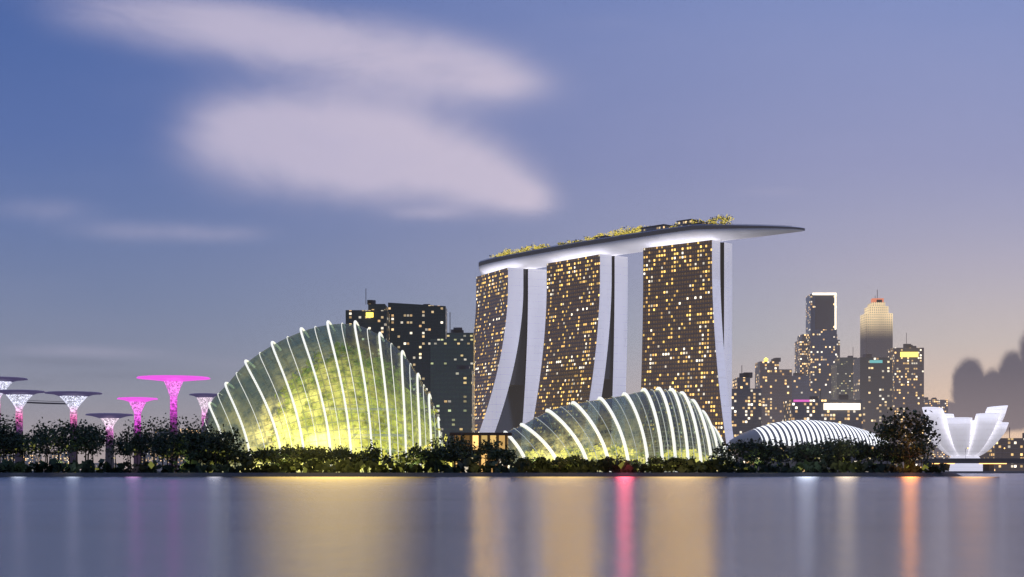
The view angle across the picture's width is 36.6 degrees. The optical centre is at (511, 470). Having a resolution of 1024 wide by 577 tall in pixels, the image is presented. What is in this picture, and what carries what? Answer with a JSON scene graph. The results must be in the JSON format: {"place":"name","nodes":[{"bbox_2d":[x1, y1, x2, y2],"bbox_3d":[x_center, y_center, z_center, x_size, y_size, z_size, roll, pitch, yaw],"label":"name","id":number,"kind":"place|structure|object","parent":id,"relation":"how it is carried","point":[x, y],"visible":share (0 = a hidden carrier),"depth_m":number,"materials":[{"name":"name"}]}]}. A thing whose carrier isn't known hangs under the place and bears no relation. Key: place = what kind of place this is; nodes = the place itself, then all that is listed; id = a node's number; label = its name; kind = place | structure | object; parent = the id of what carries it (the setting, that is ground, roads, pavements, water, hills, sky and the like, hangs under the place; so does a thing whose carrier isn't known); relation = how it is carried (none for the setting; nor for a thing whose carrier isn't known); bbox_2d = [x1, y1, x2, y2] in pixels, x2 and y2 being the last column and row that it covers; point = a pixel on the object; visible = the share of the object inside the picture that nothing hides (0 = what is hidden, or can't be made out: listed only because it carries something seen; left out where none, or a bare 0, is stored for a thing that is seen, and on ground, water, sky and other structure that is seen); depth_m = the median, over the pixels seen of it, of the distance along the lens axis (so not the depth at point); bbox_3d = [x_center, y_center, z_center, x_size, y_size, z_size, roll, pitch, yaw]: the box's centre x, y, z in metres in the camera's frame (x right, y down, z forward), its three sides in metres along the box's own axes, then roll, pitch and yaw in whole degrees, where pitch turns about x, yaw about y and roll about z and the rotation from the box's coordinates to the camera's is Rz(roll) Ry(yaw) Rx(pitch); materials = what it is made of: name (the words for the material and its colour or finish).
{"place":"outdoors","nodes":[
{"label":"outdoors","id":0,"kind":"place"},
{"bbox_2d":[264,416,283,446],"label":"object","id":1,"kind":"object","parent":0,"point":[268,428],"visible":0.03,"depth_m":2100.00,"materials":[{"name":"yellow glass"}]},
{"bbox_2d":[256,341,451,471],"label":"mound","id":2,"kind":"object","parent":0,"point":[301,401],"depth_m":591.32,"materials":[{"name":"green"}]},
{"bbox_2d":[346,300,389,370],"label":"tower","id":3,"kind":"structure","parent":0,"point":[374,318],"depth_m":1700.00,"materials":[{"name":"black glass"}]},
{"bbox_2d":[388,303,446,431],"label":"tower","id":4,"kind":"structure","parent":0,"point":[415,329],"depth_m":1760.00,"materials":[{"name":"black glass"}]},
{"bbox_2d":[430,327,474,433],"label":"tower","id":5,"kind":"structure","parent":0,"point":[454,348],"depth_m":1400.00,"materials":[{"name":"grey glass"}]},
{"bbox_2d":[436,365,473,444],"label":"tower","id":6,"kind":"structure","parent":0,"point":[455,400],"depth_m":1200.00,"materials":[{"name":"grey glass"}]},
{"bbox_2d":[1,470,945,472],"bbox_3d":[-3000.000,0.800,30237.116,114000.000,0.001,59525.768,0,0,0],"label":"ground","id":7,"kind":"structure","parent":0,"point":[158,471],"depth_m":515.59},
{"bbox_2d":[0,377,27,462],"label":"supertree","id":8,"kind":"object","parent":7,"relation":"on","point":[5,380],"visible":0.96,"depth_m":886.00,"materials":[{"name":"grey metal"}]},
{"bbox_2d":[0,390,44,462],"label":"supertree","id":9,"kind":"object","parent":7,"relation":"on","point":[9,394],"visible":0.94,"depth_m":857.78,"materials":[{"name":"grey metal"}]},
{"bbox_2d":[20,400,73,403],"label":"elevated walkway","id":10,"kind":"structure","parent":9,"relation":"attached to","point":[46,402],"depth_m":869.77,"materials":[{"name":"grey metal"}]},
{"bbox_2d":[45,391,101,464],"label":"supertree","id":11,"kind":"object","parent":7,"relation":"on","point":[81,395],"visible":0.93,"depth_m":866.94,"materials":[{"name":"grey metal"}]},
{"bbox_2d":[86,413,133,467],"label":"supertree","id":12,"kind":"object","parent":7,"relation":"on","point":[108,417],"visible":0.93,"depth_m":797.88,"materials":[{"name":"grey"}]},
{"bbox_2d":[117,397,157,464],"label":"supertree","id":13,"kind":"object","parent":7,"relation":"on","point":[137,415],"visible":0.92,"depth_m":897.85,"materials":[{"name":"pink metal"}]},
{"bbox_2d":[136,375,209,471],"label":"supertree","id":14,"kind":"object","parent":7,"relation":"on","point":[169,380],"visible":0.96,"depth_m":837.69,"materials":[{"name":"pink metal"}]},
{"bbox_2d":[189,393,219,470],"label":"supertree","id":15,"kind":"object","parent":7,"relation":"on","point":[207,400],"visible":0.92,"depth_m":918.02,"materials":[{"name":"grey"}]},
{"bbox_2d":[241,441,430,464],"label":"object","id":16,"kind":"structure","parent":7,"relation":"on","point":[393,451],"depth_m":584.46,"materials":[{"name":"green plant"}]},
{"bbox_2d":[10,457,922,472],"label":"promenade lamps","id":17,"kind":"object","parent":7,"relation":"on","point":[472,458],"visible":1,"depth_m":482.44,"materials":[{"name":"black"}]},
{"bbox_2d":[0,407,949,472],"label":"shore trees","id":18,"kind":"object","parent":7,"relation":"on","point":[206,447],"visible":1,"depth_m":484.72,"materials":[{"name":"green plant"}]},
{"bbox_2d":[0,471,1023,476],"bbox_3d":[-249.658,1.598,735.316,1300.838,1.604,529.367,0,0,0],"label":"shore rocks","id":19,"kind":"object","parent":7,"relation":"on","point":[950,474],"visible":0.76,"depth_m":476.60,"materials":[{"name":"grey stone"}]},
{"bbox_2d":[507,390,734,471],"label":"glass dome","id":20,"kind":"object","parent":7,"relation":"on","point":[548,435],"visible":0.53,"depth_m":727.20,"materials":[{"name":"green glass"}]},
{"bbox_2d":[503,387,736,471],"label":"conservatory ribs","id":21,"kind":"object","parent":20,"relation":"attached to","point":[564,424],"visible":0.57,"depth_m":729.51,"materials":[{"name":"white metal"}]},
{"bbox_2d":[641,240,733,446],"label":"hotel tower","id":22,"kind":"structure","parent":7,"relation":"on","point":[687,323],"depth_m":1308.92,"materials":[{"name":"black glass"}]},
{"bbox_2d":[732,372,761,436],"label":"skyscraper","id":23,"kind":"structure","parent":7,"relation":"on","point":[746,408],"depth_m":1700.00,"materials":[{"name":"grey concrete"}]},
{"bbox_2d":[755,358,791,425],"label":"skyscraper","id":24,"kind":"structure","parent":7,"relation":"on","point":[773,381],"depth_m":1900.00,"materials":[{"name":"black"}]},
{"bbox_2d":[792,373,809,399],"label":"skyscraper","id":25,"kind":"structure","parent":7,"relation":"on","point":[800,386],"depth_m":2100.00,"materials":[{"name":"grey glass"}]},
{"bbox_2d":[729,420,887,445],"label":"ribbed roof","id":26,"kind":"structure","parent":7,"relation":"on","point":[802,431],"depth_m":829.85,"materials":[{"name":"white metal"}]},
{"bbox_2d":[795,334,839,375],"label":"skyscraper","id":27,"kind":"structure","parent":7,"relation":"on","point":[801,354],"depth_m":2430.00,"materials":[{"name":"grey glass"}]},
{"bbox_2d":[831,356,856,399],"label":"skyscraper","id":28,"kind":"structure","parent":7,"relation":"on","point":[841,375],"depth_m":2300.00,"materials":[{"name":"grey glass"}]},
{"bbox_2d":[853,354,891,442],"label":"high-rise building","id":29,"kind":"structure","parent":7,"relation":"on","point":[872,383],"depth_m":2000.00,"materials":[{"name":"grey glass"}]},
{"bbox_2d":[860,290,892,356],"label":"gold tower","id":30,"kind":"structure","parent":7,"relation":"on","point":[876,328],"depth_m":2550.00,"materials":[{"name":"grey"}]},
{"bbox_2d":[915,447,1023,470],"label":"bridge","id":31,"kind":"structure","parent":7,"relation":"on","point":[988,464],"depth_m":1010.00,"materials":[{"name":"concrete"}]},
{"bbox_2d":[1,429,950,469],"bbox_3d":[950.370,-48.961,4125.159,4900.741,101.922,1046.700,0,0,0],"label":"skyline","id":32,"kind":"structure","parent":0,"point":[35,458],"depth_m":4076.35},
{"bbox_2d":[450,433,511,471],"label":"garden pavilion","id":33,"kind":"structure","parent":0,"point":[476,438],"depth_m":562.00,"materials":[{"name":"yellow glass"}]},
{"bbox_2d":[474,267,546,432],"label":"hotel tower","id":34,"kind":"structure","parent":0,"point":[509,326],"depth_m":1479.21,"materials":[{"name":"black glass"}]},
{"bbox_2d":[479,225,804,274],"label":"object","id":35,"kind":"structure","parent":34,"relation":"on","point":[612,246],"depth_m":1356.04,"materials":[{"name":"white metal"}]},
{"bbox_2d":[485,219,784,259],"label":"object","id":36,"kind":"structure","parent":35,"relation":"on","point":[664,226],"depth_m":1334.47,"materials":[{"name":"grey"}]},
{"bbox_2d":[0,473,1023,576],"bbox_3d":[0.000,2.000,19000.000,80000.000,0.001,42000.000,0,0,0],"label":"water","id":37,"kind":"structure","parent":0,"point":[967,525],"depth_m":54.84,"materials":[{"name":"liquid"}]},
{"bbox_2d":[784,389,861,428],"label":"building","id":38,"kind":"structure","parent":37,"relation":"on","point":[842,409],"depth_m":1600.00,"materials":[{"name":"black"}]},
{"bbox_2d":[924,397,947,469],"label":"building","id":39,"kind":"structure","parent":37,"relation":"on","point":[935,402],"depth_m":3000.00,"materials":[{"name":"grey concrete"}]},
{"bbox_2d":[922,405,1008,470],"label":"lotus-shaped museum","id":40,"kind":"structure","parent":37,"relation":"on","point":[980,434],"depth_m":1163.57,"materials":[{"name":"white"}]},
{"bbox_2d":[979,427,1023,470],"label":"building","id":41,"kind":"structure","parent":37,"relation":"on","point":[1014,447],"depth_m":1500.00,"materials":[{"name":"grey concrete"}]},
{"bbox_2d":[534,254,627,416],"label":"hotel tower","id":42,"kind":"structure","parent":0,"point":[584,357],"depth_m":1394.18,"materials":[{"name":"black glass"}]},
{"bbox_2d":[489,215,733,257],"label":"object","id":43,"kind":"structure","parent":0,"point":[722,222],"depth_m":1388.08,"materials":[{"name":"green plant"}]},
{"bbox_2d":[731,445,894,471],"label":"ribbed canopy base","id":44,"kind":"object","parent":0,"point":[794,462],"visible":0.08,"depth_m":828.00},
{"bbox_2d":[806,293,836,399],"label":"skyscraper","id":45,"kind":"structure","parent":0,"point":[821,323],"depth_m":2400.00,"materials":[{"name":"black glass"}]},
{"bbox_2d":[888,333,923,467],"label":"brown tower","id":46,"kind":"structure","parent":0,"point":[908,375],"depth_m":2200.00,"materials":[{"name":"black"}]},
{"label":"cloud forest glass","id":47,"kind":"object","parent":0,"visible":0},
{"bbox_2d":[204,320,442,471],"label":"ribs","id":48,"kind":"object","parent":47,"relation":"attached to","point":[328,322],"depth_m":573.95,"materials":[{"name":"white metal"}]}
]}

